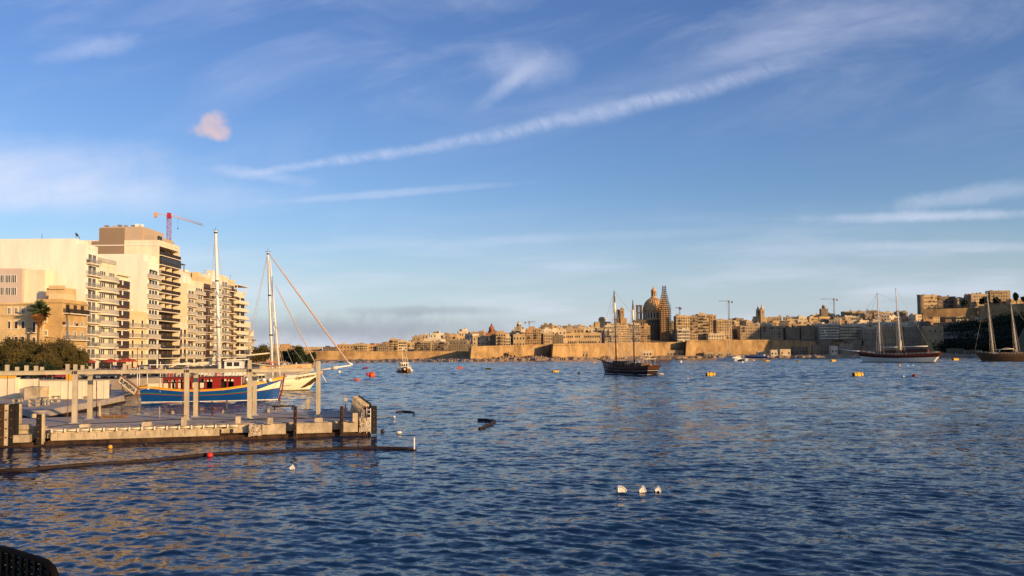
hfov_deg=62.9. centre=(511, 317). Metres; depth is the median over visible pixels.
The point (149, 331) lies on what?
window
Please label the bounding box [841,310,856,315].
town house
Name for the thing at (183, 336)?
apartment block
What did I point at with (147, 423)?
concrete block
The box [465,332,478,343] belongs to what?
town house
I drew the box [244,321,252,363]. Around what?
apartment block
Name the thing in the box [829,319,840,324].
town house
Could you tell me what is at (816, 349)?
shore hut
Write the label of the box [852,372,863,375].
mooring buoy
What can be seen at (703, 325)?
town house
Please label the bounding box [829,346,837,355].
shore hut
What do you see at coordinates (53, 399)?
mooring block
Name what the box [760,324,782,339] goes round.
town house
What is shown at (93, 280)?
window
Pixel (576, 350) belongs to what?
bastion
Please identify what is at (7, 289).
window
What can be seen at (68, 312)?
stone house
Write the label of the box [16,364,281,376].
road
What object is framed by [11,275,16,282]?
window
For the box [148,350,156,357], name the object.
window
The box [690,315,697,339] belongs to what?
town house
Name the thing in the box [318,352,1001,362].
rocky shore
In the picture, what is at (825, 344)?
shore hut
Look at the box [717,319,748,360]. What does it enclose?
catamaran
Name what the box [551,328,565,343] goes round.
town house
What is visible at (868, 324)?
town house
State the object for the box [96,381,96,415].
site rod
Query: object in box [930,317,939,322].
town house
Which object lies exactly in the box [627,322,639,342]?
town house
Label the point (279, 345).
town house
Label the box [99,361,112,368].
glazed door
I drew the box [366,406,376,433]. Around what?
fender pile
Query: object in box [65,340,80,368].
tree
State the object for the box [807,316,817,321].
town house
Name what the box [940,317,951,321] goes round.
town house
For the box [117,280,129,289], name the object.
bay window
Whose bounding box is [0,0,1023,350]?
sky
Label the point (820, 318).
town house
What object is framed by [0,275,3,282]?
window
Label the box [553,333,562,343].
town house
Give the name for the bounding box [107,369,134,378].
parked car
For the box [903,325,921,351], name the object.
town house
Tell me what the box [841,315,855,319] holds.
town house
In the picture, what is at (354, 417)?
concrete block
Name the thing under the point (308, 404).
post
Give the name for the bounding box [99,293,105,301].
window
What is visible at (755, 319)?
bell tower
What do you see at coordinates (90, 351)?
window
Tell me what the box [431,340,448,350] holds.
town house
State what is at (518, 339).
town house
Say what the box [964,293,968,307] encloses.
town house
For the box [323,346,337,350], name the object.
fort building
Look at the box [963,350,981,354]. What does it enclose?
shore hut
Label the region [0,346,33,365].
tree
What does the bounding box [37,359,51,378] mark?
bush
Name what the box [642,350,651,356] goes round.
boathouse
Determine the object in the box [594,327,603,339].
town house
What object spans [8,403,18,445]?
fender pile
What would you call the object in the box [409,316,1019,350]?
hill
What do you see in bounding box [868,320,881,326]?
town house
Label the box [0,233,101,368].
apartment block
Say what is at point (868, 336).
town house
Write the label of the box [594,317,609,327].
church dome
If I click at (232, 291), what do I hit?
apartment block
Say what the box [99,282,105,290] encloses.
window
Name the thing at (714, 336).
town house
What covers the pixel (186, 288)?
apartment block
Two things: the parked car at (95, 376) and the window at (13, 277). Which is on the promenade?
the parked car at (95, 376)
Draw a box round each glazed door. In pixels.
[86,362,94,368]
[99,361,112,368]
[148,360,156,367]
[159,360,169,367]
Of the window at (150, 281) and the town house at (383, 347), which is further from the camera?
the town house at (383, 347)
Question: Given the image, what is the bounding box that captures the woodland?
[924,308,1023,352]
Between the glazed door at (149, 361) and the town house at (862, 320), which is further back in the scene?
the town house at (862, 320)
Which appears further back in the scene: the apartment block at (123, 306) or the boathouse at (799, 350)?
the boathouse at (799, 350)
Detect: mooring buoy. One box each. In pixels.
[706,371,714,375]
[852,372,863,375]
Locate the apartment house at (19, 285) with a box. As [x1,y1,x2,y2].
[0,268,53,302]
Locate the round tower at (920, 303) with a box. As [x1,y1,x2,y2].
[917,294,923,313]
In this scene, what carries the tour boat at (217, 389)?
on the water
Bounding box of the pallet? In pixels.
[99,413,127,418]
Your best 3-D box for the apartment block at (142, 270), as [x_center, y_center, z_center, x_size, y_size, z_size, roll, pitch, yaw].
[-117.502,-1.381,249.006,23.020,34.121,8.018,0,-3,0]
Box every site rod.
[66,374,68,423]
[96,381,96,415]
[199,374,199,415]
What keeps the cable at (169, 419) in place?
on the pier
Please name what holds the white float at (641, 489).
on the water
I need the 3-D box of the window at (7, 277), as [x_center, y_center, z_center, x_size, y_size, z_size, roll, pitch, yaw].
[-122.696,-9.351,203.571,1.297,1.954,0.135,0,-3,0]
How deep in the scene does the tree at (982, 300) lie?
1150.52 m
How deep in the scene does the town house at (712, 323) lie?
959.15 m
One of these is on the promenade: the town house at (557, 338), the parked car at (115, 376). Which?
the parked car at (115, 376)
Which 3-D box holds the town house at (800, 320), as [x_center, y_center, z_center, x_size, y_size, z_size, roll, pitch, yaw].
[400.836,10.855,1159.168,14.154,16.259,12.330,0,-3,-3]
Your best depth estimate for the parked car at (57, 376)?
131.06 m
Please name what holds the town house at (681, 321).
on the hill at (940, 323)
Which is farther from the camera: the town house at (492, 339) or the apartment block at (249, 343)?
the town house at (492, 339)
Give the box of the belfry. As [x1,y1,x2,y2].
[636,305,641,319]
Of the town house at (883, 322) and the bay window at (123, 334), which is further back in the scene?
the town house at (883, 322)
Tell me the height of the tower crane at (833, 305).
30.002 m
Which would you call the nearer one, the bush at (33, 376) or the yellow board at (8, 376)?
the yellow board at (8, 376)
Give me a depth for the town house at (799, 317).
1209.91 m
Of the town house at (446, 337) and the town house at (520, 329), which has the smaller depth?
the town house at (520, 329)
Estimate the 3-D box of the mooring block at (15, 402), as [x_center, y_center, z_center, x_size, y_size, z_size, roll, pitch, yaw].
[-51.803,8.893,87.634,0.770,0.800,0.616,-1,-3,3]
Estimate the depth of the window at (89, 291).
212.32 m
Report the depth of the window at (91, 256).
213.94 m
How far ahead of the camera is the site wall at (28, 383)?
105.75 m
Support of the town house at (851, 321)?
on the hill at (940, 323)
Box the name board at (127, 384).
[117,375,139,400]
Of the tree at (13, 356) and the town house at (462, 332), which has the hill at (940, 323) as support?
the town house at (462, 332)
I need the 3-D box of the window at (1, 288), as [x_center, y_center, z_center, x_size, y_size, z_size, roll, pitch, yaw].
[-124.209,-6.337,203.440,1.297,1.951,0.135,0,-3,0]
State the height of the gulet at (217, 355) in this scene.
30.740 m
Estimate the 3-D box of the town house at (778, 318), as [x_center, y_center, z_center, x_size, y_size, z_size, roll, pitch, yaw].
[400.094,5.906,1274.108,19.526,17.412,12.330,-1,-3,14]
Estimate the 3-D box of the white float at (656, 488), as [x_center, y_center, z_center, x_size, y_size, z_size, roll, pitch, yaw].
[6.302,7.431,36.185,0.310,0.282,0.251,0,-3,0]
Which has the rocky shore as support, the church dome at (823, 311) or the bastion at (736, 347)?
the bastion at (736, 347)
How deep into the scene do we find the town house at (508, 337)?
798.01 m
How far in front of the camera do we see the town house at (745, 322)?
1139.72 m
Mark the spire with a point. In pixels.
(664, 316)
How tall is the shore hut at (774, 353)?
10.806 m
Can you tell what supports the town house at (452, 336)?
on the hill at (940, 323)
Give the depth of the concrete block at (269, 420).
59.96 m
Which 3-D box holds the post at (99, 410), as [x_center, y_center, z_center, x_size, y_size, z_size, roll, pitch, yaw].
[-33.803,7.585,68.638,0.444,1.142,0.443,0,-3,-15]
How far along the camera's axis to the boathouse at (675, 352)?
904.15 m
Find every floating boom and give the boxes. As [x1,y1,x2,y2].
[0,446,413,471]
[396,410,414,412]
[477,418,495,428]
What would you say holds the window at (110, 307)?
in the apartment block at (108, 281)
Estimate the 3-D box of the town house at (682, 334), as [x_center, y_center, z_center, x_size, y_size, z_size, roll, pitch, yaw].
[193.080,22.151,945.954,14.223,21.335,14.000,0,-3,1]
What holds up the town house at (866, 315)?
on the hill at (940, 323)
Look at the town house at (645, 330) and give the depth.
920.00 m
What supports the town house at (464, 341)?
on the hill at (940, 323)
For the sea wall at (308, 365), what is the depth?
211.02 m
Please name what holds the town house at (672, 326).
on the hill at (940, 323)
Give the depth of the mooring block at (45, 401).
87.45 m
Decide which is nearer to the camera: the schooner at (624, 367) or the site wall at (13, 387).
the site wall at (13, 387)
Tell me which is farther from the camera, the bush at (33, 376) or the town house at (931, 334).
the town house at (931, 334)
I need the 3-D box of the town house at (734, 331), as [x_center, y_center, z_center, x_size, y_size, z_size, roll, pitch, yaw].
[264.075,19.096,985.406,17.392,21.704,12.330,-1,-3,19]
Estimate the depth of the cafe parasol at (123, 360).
208.66 m
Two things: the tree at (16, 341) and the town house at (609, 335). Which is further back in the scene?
the town house at (609, 335)
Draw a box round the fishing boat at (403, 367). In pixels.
[396,345,412,372]
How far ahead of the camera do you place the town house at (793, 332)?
959.81 m
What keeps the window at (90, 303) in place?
in the apartment block at (73, 263)
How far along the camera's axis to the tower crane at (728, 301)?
1120.81 m
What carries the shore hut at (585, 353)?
on the rocky shore
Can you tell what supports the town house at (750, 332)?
on the hill at (940, 323)
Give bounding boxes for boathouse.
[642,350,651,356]
[667,350,683,354]
[703,352,733,355]
[792,346,807,354]
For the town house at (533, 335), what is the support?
on the hill at (940, 323)
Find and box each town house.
[273,344,280,361]
[279,344,294,361]
[353,341,369,350]
[369,343,377,350]
[377,344,388,350]
[389,338,399,350]
[399,338,408,350]
[412,335,422,341]
[414,340,431,350]
[419,333,427,339]
[424,337,439,341]
[429,331,442,339]
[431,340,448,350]
[445,333,459,341]
[449,334,455,339]
[449,339,469,343]
[449,342,471,350]
[456,334,464,339]
[457,331,466,335]
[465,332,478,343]
[471,335,488,345]
[477,330,486,334]
[489,334,495,345]
[496,331,505,345]
[506,334,510,344]
[510,331,523,344]
[513,333,524,344]
[515,328,524,331]
[525,326,540,344]
[541,323,555,328]
[541,329,545,343]
[542,332,552,343]
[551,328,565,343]
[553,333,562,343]
[566,331,599,343]
[567,327,584,332]
[585,327,594,332]
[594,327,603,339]
[604,323,616,342]
[617,323,628,342]
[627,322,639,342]
[640,324,649,342]
[669,322,673,333]
[674,314,689,340]
[676,327,689,341]
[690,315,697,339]
[695,312,708,339]
[706,333,723,339]
[709,314,715,332]
[716,319,731,339]
[732,317,743,320]
[732,319,738,325]
[732,325,736,337]
[737,324,759,339]
[742,320,750,325]
[760,321,771,325]
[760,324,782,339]
[768,315,781,320]
[779,321,788,325]
[783,326,799,339]
[794,315,806,319]
[795,319,807,323]
[797,324,814,338]
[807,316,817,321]
[815,323,838,341]
[818,316,829,321]
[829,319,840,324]
[839,324,859,341]
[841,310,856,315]
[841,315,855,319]
[845,320,856,323]
[854,322,870,326]
[857,310,864,315]
[857,319,868,322]
[858,329,879,352]
[860,325,877,329]
[864,313,873,318]
[866,309,876,313]
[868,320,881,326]
[875,325,903,352]
[879,320,896,325]
[881,313,889,320]
[891,318,901,321]
[899,316,908,322]
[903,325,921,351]
[905,320,921,326]
[909,313,921,320]
[919,321,930,326]
[921,325,943,352]
[922,318,932,324]
[924,294,937,308]
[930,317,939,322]
[937,295,955,308]
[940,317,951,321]
[953,297,964,307]
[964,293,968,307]
[968,292,989,307]
[985,290,1010,304]
[1006,299,1022,303]
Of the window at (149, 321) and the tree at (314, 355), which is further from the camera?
the tree at (314, 355)
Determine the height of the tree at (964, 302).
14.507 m
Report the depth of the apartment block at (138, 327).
238.90 m
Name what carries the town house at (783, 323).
on the hill at (940, 323)
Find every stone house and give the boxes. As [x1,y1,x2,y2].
[0,302,44,347]
[37,285,89,350]
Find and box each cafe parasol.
[102,359,118,368]
[117,358,131,361]
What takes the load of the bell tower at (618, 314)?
on the hill at (940, 323)
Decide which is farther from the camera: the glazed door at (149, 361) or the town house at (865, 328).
the town house at (865, 328)
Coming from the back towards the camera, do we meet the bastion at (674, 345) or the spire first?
the spire
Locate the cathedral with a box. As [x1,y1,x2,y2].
[632,286,661,339]
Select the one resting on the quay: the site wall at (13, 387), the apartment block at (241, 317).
the site wall at (13, 387)
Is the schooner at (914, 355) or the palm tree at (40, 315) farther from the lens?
the schooner at (914, 355)
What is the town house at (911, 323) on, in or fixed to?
on the hill at (940, 323)
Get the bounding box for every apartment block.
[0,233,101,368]
[83,224,180,367]
[96,255,119,368]
[98,254,161,367]
[115,272,130,364]
[127,305,148,367]
[178,322,188,362]
[179,263,197,366]
[179,270,223,365]
[184,272,213,365]
[191,276,205,362]
[205,274,236,360]
[206,270,231,364]
[234,285,248,358]
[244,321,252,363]
[250,330,255,362]
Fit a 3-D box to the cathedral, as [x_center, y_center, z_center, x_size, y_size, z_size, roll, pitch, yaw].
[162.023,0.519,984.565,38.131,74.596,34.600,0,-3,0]
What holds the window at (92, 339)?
in the apartment block at (73, 263)
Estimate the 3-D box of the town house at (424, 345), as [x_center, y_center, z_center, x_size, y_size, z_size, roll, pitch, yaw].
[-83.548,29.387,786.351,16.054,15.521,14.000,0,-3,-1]
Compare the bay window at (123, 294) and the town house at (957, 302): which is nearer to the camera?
the bay window at (123, 294)
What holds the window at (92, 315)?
in the apartment block at (73, 263)
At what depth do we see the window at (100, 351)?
217.78 m
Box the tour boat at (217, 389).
[119,361,288,402]
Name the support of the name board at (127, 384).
on the quay
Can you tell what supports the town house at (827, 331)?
on the hill at (940, 323)
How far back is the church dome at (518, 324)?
977.93 m
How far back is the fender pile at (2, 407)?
55.70 m
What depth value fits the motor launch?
836.92 m
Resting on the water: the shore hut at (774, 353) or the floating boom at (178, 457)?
the floating boom at (178, 457)
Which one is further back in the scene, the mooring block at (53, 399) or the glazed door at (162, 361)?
the glazed door at (162, 361)
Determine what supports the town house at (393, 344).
on the hill at (940, 323)
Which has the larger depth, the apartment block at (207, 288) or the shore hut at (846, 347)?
the shore hut at (846, 347)
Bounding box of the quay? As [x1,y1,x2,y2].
[0,389,124,417]
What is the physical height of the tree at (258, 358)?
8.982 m
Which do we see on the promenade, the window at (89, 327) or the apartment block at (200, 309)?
the apartment block at (200, 309)
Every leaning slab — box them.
[358,401,367,416]
[359,402,369,416]
[361,403,370,416]
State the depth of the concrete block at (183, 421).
58.94 m
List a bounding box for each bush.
[0,362,16,375]
[12,361,30,378]
[29,364,42,378]
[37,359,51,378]
[41,363,62,378]
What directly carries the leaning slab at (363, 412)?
on the pier
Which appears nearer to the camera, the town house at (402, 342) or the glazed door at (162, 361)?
the glazed door at (162, 361)
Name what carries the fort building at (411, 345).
on the hill at (940, 323)
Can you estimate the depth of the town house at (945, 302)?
1193.87 m
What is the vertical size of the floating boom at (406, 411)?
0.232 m
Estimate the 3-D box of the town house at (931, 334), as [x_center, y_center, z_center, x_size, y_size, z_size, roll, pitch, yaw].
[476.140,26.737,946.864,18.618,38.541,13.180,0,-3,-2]
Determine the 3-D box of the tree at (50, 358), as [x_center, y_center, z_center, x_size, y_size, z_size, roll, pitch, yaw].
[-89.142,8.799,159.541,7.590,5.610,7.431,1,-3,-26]
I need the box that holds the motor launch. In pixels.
[745,354,768,357]
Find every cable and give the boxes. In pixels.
[49,417,317,426]
[219,417,351,421]
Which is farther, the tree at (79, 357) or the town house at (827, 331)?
the town house at (827, 331)
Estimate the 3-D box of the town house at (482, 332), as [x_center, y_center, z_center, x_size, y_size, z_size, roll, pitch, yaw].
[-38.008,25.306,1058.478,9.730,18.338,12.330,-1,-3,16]
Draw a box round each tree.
[0,340,17,366]
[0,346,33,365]
[1,335,30,348]
[14,338,38,355]
[23,337,51,354]
[27,299,50,343]
[28,350,66,368]
[41,333,73,368]
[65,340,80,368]
[66,347,90,368]
[245,343,275,362]
[280,348,292,362]
[285,345,310,362]
[305,351,316,364]
[961,299,967,307]
[978,296,990,305]
[992,296,1000,303]
[1012,292,1018,303]
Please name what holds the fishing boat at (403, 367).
on the water
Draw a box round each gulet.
[149,227,246,376]
[207,251,403,390]
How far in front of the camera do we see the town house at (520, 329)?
933.75 m
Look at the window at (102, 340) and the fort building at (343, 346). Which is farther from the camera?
the fort building at (343, 346)
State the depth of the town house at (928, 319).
1088.80 m
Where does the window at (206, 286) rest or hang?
in the apartment block at (207, 288)
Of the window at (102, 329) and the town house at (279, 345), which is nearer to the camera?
the window at (102, 329)
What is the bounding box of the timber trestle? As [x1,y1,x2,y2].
[272,405,294,410]
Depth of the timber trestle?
75.13 m
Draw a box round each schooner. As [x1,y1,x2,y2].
[594,292,659,374]
[839,288,942,361]
[975,291,1023,360]
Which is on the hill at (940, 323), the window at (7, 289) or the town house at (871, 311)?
the town house at (871, 311)
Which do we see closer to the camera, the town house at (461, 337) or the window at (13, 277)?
the window at (13, 277)
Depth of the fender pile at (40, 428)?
56.29 m
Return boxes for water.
[0,356,1023,575]
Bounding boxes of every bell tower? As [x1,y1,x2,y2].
[614,309,619,324]
[618,308,626,324]
[753,307,759,322]
[757,304,766,322]
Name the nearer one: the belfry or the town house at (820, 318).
the belfry
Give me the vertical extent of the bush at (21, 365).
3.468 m
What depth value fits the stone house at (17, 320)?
195.31 m
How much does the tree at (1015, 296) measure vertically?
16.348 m
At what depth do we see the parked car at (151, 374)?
144.91 m
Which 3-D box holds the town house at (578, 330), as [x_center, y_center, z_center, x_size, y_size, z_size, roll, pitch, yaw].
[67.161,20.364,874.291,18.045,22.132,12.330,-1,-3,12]
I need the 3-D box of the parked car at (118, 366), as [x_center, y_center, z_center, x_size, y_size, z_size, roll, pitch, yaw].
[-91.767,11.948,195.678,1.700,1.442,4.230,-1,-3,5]
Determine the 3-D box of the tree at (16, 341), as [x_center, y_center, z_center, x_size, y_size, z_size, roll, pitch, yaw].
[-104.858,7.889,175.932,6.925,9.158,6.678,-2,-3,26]
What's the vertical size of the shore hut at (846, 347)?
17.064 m
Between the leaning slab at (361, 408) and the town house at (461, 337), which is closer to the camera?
the leaning slab at (361, 408)
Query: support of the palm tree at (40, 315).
on the promenade
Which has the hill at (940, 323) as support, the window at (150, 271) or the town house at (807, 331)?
the town house at (807, 331)
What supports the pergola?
on the pier
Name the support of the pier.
in the water
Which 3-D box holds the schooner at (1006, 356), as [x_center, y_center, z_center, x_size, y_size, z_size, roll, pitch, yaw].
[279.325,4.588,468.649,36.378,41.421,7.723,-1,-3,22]
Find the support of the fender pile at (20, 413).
attached to the pier
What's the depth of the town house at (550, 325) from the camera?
953.11 m
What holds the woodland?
on the hill at (940, 323)
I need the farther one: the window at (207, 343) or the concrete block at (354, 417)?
the window at (207, 343)
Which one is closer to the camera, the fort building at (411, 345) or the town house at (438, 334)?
the fort building at (411, 345)
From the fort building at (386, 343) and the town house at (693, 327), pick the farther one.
the town house at (693, 327)
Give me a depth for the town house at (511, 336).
828.14 m
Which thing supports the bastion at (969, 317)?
on the hill at (940, 323)
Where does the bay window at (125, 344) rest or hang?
in the apartment block at (123, 306)
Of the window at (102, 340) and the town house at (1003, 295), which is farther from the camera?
the town house at (1003, 295)
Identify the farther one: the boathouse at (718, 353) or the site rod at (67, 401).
the boathouse at (718, 353)
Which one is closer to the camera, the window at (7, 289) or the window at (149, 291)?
the window at (7, 289)
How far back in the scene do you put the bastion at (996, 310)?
1079.18 m
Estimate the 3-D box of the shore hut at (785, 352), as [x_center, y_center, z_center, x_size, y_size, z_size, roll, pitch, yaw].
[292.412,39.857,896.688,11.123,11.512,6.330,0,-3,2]
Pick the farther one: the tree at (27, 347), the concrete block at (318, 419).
the tree at (27, 347)
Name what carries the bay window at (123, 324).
in the apartment block at (123, 306)
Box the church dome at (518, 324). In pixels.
[514,321,523,331]
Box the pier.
[0,410,370,446]
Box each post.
[97,403,100,416]
[304,399,312,409]
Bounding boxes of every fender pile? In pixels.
[0,403,8,445]
[4,404,8,445]
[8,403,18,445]
[19,404,21,423]
[36,413,44,444]
[293,406,296,436]
[340,406,343,434]
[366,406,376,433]
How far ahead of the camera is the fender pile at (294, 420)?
60.56 m
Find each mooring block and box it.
[12,398,22,405]
[28,398,39,406]
[37,397,49,405]
[51,396,59,402]
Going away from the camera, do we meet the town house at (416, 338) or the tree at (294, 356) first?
the tree at (294, 356)
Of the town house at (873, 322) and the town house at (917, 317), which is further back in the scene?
the town house at (917, 317)
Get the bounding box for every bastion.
[304,351,468,359]
[468,345,518,358]
[518,344,550,357]
[550,342,664,357]
[664,342,684,354]
[684,340,758,355]
[758,340,865,353]
[923,308,977,316]
[945,315,973,318]
[978,303,1023,317]
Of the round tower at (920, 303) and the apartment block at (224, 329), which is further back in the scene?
the round tower at (920, 303)
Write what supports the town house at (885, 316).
on the hill at (940, 323)
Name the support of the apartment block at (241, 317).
on the promenade
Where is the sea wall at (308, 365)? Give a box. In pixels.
[260,363,311,368]
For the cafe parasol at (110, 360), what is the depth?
203.60 m
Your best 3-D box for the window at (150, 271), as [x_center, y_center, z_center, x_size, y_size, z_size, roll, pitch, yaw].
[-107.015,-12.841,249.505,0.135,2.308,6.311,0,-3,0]
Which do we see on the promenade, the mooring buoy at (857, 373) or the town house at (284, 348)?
the town house at (284, 348)
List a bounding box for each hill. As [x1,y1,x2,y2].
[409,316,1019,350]
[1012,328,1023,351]
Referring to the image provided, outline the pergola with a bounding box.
[0,360,321,423]
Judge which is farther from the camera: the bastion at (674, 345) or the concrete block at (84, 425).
the bastion at (674, 345)
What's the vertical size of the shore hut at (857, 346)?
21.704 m
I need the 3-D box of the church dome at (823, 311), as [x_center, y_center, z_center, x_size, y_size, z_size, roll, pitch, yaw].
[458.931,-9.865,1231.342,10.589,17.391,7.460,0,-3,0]
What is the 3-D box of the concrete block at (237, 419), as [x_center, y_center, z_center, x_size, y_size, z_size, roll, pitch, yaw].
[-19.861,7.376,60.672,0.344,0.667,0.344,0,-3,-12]
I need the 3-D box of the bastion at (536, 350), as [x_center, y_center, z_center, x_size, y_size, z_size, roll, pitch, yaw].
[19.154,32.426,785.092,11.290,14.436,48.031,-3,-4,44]
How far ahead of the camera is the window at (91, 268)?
212.90 m
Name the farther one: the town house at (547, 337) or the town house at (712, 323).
the town house at (712, 323)
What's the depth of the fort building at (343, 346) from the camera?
874.50 m
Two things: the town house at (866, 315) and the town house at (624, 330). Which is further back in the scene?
the town house at (866, 315)
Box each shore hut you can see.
[509,352,515,357]
[582,351,587,356]
[769,350,777,356]
[779,349,790,355]
[811,345,822,354]
[816,340,832,353]
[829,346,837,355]
[838,344,853,354]
[845,340,861,353]
[946,348,963,353]
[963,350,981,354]
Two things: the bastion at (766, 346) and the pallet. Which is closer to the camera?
the pallet
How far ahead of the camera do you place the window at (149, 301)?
249.23 m
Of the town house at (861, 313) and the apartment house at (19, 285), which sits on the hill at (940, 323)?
the town house at (861, 313)
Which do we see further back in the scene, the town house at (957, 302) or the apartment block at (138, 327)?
the town house at (957, 302)
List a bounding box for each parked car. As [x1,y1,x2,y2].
[48,375,65,378]
[78,374,102,378]
[98,369,123,378]
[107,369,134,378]
[111,365,122,368]
[135,368,157,375]
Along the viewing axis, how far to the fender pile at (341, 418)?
61.42 m
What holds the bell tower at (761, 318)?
on the hill at (940, 323)
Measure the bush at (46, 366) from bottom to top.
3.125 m
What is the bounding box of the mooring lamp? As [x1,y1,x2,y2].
[344,398,347,414]
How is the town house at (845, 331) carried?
on the hill at (940, 323)
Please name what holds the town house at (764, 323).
on the hill at (940, 323)
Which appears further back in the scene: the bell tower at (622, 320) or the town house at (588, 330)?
the bell tower at (622, 320)
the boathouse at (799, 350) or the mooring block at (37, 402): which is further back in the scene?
the boathouse at (799, 350)
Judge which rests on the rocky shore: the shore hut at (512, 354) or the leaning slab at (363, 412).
the shore hut at (512, 354)
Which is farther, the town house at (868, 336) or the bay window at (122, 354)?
the town house at (868, 336)
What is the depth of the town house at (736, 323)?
1083.85 m
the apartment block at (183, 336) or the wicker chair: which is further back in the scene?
the apartment block at (183, 336)
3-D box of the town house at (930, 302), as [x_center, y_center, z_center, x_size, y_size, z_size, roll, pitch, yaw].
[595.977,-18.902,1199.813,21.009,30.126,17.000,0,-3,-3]
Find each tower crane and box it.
[154,212,200,239]
[719,300,732,319]
[825,298,837,316]
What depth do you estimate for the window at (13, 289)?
203.44 m
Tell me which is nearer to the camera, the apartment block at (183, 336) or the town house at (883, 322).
the apartment block at (183, 336)
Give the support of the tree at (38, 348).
on the promenade
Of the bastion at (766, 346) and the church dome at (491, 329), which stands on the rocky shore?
the bastion at (766, 346)
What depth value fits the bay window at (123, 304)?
228.99 m
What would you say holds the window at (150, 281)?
in the apartment block at (142, 270)
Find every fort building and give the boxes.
[296,345,321,350]
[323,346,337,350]
[337,342,352,350]
[376,341,388,345]
[409,342,413,348]
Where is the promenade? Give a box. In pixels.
[20,360,317,394]
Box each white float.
[616,485,626,491]
[638,485,646,492]
[654,486,660,491]
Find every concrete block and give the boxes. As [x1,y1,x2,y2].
[79,424,90,427]
[142,421,151,425]
[181,415,186,425]
[235,414,240,423]
[267,416,272,423]
[314,417,322,422]
[352,411,357,421]
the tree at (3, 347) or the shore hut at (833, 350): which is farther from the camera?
the shore hut at (833, 350)
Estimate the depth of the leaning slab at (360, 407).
65.09 m
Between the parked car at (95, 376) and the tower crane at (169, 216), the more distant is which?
the tower crane at (169, 216)
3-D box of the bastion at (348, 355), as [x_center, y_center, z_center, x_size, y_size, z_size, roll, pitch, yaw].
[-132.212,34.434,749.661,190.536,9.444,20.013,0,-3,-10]
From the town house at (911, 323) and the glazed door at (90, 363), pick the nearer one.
the glazed door at (90, 363)
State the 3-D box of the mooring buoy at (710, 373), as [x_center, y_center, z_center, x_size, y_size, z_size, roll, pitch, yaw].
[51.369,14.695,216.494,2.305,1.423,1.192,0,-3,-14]
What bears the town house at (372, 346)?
on the hill at (940, 323)
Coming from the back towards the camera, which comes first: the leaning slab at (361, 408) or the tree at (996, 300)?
the tree at (996, 300)
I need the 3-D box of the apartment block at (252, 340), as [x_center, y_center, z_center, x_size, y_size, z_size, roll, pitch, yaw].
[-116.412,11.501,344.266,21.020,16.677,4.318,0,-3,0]
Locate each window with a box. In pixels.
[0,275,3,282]
[0,287,3,294]
[5,275,10,282]
[5,287,10,294]
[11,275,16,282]
[11,287,16,294]
[86,349,94,357]
[87,265,96,274]
[87,277,95,286]
[87,289,95,298]
[87,301,95,310]
[87,313,95,322]
[87,325,95,333]
[87,337,95,345]
[88,254,96,263]
[98,338,104,342]
[98,349,104,353]
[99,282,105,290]
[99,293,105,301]
[99,327,104,335]
[108,305,114,313]
[116,300,129,309]
[116,310,129,319]
[116,320,128,328]
[116,330,128,338]
[116,340,128,348]
[116,350,128,358]
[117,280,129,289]
[117,290,129,299]
[148,279,157,287]
[148,289,157,297]
[148,299,157,307]
[148,309,157,317]
[148,320,156,327]
[148,330,156,337]
[148,340,156,347]
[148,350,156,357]
[149,269,157,277]
[203,342,209,348]
[204,283,209,289]
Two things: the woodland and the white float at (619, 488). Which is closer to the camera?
the white float at (619, 488)
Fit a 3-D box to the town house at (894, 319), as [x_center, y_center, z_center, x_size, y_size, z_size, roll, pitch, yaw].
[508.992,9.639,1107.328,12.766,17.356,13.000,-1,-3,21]
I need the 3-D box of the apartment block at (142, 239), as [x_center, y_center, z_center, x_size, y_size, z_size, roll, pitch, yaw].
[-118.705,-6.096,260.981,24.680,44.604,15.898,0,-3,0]
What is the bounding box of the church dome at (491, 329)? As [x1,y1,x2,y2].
[486,323,495,335]
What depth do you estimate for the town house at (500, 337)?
797.13 m
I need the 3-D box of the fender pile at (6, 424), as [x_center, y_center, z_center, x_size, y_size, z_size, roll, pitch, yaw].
[-33.716,7.192,55.989,0.365,2.744,0.600,0,-3,-15]
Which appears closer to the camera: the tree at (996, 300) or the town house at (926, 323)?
the town house at (926, 323)
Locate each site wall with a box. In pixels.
[0,377,20,397]
[20,379,37,397]
[24,386,49,399]
[40,380,109,398]
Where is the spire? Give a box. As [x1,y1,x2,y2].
[658,286,671,340]
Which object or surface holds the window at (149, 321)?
in the apartment block at (142, 270)
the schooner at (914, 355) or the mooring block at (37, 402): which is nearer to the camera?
the mooring block at (37, 402)
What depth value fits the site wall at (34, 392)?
99.73 m
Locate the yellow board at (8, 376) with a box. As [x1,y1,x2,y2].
[0,376,15,377]
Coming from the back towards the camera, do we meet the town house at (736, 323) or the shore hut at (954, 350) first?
the town house at (736, 323)
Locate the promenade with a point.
(143, 382)
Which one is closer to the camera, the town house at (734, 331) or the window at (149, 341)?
the window at (149, 341)
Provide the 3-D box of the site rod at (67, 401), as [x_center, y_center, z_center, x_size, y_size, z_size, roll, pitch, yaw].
[-32.665,6.009,61.487,0.111,3.648,0.111,0,-3,-15]
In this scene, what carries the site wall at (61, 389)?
on the quay
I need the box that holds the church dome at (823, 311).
[819,305,827,316]
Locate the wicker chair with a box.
[0,546,59,575]
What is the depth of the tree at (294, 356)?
254.33 m
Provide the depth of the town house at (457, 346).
790.75 m
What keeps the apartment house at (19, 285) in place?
on the promenade
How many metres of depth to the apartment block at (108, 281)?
219.78 m
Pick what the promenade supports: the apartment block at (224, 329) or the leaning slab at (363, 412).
the apartment block at (224, 329)

